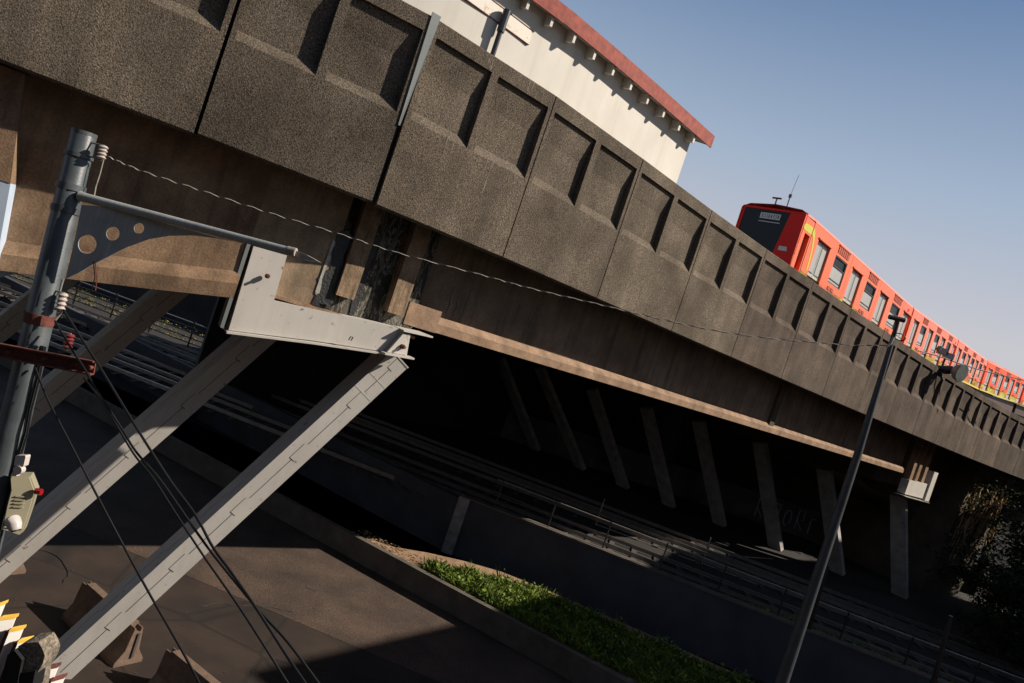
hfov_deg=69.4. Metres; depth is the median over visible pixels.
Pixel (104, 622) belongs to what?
steel strut
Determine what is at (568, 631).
weeds
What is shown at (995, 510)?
hanging vines
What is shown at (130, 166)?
service cable
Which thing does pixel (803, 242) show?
metro car
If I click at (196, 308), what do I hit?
yard wall
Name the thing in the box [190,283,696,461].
concourse wall
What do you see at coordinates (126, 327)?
steel strut
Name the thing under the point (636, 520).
railway track
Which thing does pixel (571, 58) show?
station building
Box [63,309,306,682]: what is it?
drop wire
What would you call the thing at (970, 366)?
overhead wire
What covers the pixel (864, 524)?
viaduct pier
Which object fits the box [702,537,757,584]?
track fence
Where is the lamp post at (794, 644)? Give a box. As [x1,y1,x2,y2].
[775,314,905,682]
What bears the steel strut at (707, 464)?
on the railway ballast
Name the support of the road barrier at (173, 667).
on the pavement
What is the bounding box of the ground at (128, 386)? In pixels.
[10,334,981,682]
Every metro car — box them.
[735,176,912,341]
[902,307,958,365]
[950,339,987,389]
[974,359,1023,411]
[1012,389,1023,417]
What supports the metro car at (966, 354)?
attached to the metro car at (923, 332)
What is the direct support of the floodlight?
attached to the viaduct
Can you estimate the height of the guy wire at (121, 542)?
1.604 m
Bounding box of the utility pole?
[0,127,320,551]
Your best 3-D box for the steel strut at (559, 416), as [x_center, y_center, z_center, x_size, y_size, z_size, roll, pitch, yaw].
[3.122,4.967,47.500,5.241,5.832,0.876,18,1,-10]
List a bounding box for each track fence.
[595,499,699,562]
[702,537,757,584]
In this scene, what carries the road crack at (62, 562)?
on the pavement
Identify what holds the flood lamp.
attached to the control cabinet
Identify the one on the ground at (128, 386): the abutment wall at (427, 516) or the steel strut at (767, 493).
the abutment wall at (427, 516)
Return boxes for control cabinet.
[2,472,43,534]
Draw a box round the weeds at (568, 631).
[423,556,758,682]
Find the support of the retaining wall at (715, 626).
on the ground at (128, 386)
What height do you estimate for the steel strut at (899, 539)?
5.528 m
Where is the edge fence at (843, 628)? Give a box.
[494,479,1023,682]
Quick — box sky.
[559,0,1023,377]
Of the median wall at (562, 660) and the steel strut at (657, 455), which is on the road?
the median wall at (562, 660)
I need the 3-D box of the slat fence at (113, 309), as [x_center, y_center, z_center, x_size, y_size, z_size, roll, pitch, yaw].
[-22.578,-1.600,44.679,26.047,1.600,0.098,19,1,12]
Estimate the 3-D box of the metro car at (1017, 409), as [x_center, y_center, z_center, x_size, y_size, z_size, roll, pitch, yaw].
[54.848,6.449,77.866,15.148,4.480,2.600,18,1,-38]
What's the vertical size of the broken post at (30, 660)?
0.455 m
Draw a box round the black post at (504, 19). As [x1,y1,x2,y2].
[490,8,510,55]
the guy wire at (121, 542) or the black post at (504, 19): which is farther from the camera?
the black post at (504, 19)
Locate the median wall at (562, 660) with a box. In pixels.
[0,358,633,682]
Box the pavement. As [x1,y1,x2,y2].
[0,525,440,682]
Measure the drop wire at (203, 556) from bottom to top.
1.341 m
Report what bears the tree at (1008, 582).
on the railway ballast
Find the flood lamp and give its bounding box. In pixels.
[11,454,30,475]
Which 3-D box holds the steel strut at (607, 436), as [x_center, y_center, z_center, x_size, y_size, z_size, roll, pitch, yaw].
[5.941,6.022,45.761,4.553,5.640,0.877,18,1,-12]
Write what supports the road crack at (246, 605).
on the road
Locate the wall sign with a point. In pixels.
(515, 26)
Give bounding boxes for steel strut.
[0,278,79,342]
[0,298,282,582]
[30,289,189,426]
[52,322,416,678]
[499,357,540,451]
[534,366,586,469]
[586,388,629,488]
[639,407,675,507]
[692,420,726,526]
[752,441,783,551]
[816,467,845,575]
[890,493,908,598]
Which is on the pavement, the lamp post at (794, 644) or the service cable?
the lamp post at (794, 644)
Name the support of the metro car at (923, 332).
on the viaduct
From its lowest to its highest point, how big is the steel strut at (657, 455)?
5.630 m
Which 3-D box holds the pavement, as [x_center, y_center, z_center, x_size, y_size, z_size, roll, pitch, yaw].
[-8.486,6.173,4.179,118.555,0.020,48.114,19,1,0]
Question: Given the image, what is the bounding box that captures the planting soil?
[361,536,752,682]
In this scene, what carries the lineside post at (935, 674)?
on the railway ballast
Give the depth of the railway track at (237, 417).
31.27 m
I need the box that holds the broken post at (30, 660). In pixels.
[0,632,59,682]
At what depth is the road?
21.78 m
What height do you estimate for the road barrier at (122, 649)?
0.800 m
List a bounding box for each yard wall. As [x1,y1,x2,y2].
[75,281,217,333]
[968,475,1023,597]
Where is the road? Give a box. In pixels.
[0,338,757,682]
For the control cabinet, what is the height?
0.534 m
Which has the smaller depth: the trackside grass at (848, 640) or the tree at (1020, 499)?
the trackside grass at (848, 640)
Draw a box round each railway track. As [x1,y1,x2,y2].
[0,282,1023,671]
[0,285,1023,682]
[0,301,992,682]
[15,329,465,495]
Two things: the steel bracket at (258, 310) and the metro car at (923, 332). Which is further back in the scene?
the metro car at (923, 332)
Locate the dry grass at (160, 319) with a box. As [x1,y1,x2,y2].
[11,273,203,343]
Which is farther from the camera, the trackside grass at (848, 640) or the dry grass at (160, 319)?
the dry grass at (160, 319)
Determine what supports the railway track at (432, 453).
on the railway ballast
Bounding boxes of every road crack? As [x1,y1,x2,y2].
[39,549,67,582]
[201,603,292,612]
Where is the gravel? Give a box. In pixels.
[354,530,430,573]
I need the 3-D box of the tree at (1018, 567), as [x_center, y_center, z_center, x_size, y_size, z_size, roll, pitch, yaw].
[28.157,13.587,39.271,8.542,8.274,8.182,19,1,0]
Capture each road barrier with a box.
[10,564,25,574]
[61,581,142,667]
[148,648,220,682]
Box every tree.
[925,533,1023,669]
[941,519,1023,636]
[969,538,1023,618]
[981,477,1023,624]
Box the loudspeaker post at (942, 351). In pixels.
[936,346,954,365]
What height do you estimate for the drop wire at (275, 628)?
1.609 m
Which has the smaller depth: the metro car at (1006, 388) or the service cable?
the service cable
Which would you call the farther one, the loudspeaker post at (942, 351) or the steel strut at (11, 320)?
the loudspeaker post at (942, 351)
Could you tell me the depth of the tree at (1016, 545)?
42.93 m
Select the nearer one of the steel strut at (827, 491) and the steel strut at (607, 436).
the steel strut at (827, 491)
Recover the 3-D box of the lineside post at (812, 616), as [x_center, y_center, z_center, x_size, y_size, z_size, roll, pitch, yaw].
[10.275,9.121,25.091,0.255,3.129,0.173,19,1,16]
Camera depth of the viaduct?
13.91 m
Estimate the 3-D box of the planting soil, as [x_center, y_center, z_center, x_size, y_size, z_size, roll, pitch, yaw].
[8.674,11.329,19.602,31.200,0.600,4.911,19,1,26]
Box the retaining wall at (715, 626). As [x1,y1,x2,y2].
[441,494,950,682]
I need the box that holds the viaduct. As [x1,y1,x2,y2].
[0,0,1023,497]
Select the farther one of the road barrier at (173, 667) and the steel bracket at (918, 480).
the steel bracket at (918, 480)
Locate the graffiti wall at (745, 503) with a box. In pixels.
[500,409,1020,607]
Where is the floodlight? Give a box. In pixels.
[937,364,968,381]
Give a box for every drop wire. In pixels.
[0,306,24,310]
[54,320,319,682]
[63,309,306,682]
[83,377,288,682]
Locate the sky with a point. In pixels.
(900, 123)
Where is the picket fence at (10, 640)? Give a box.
[0,600,67,682]
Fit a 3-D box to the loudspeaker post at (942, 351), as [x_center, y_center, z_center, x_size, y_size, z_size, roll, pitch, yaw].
[20.055,0.852,34.525,0.904,1.199,0.426,18,1,-8]
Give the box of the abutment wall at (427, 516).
[0,276,458,549]
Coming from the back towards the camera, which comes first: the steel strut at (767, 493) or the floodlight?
the steel strut at (767, 493)
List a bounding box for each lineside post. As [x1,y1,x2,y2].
[807,566,828,629]
[930,615,952,682]
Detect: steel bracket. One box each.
[218,244,432,359]
[894,438,937,502]
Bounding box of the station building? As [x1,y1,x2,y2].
[402,0,714,182]
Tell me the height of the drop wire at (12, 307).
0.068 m
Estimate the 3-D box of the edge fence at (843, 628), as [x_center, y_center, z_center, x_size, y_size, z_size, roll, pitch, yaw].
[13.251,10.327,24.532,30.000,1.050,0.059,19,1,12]
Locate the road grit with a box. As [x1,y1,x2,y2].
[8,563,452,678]
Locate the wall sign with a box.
[466,0,532,44]
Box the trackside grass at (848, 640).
[739,598,955,682]
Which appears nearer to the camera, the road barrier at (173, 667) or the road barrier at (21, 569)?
the road barrier at (173, 667)
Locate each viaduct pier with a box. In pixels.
[0,65,30,276]
[671,411,1015,595]
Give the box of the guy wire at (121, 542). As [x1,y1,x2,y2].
[34,367,199,682]
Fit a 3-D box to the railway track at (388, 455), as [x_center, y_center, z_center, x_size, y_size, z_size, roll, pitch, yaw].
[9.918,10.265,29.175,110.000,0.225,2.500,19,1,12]
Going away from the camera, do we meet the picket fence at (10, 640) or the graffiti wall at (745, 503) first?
the picket fence at (10, 640)
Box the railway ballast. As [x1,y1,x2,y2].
[8,273,1023,682]
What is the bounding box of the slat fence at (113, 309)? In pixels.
[8,273,206,347]
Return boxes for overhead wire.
[918,350,1023,380]
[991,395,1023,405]
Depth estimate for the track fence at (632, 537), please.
32.97 m
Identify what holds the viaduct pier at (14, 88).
on the pavement
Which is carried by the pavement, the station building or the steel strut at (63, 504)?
the steel strut at (63, 504)
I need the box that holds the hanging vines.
[935,470,1020,585]
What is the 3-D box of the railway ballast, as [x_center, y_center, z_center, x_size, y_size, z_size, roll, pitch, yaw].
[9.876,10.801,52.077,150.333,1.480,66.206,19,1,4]
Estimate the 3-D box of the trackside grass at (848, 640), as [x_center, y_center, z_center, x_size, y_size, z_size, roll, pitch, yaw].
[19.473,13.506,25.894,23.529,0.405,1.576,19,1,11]
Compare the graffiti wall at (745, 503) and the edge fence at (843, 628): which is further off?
the graffiti wall at (745, 503)
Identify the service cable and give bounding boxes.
[108,156,885,345]
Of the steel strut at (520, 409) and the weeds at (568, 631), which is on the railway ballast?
the steel strut at (520, 409)

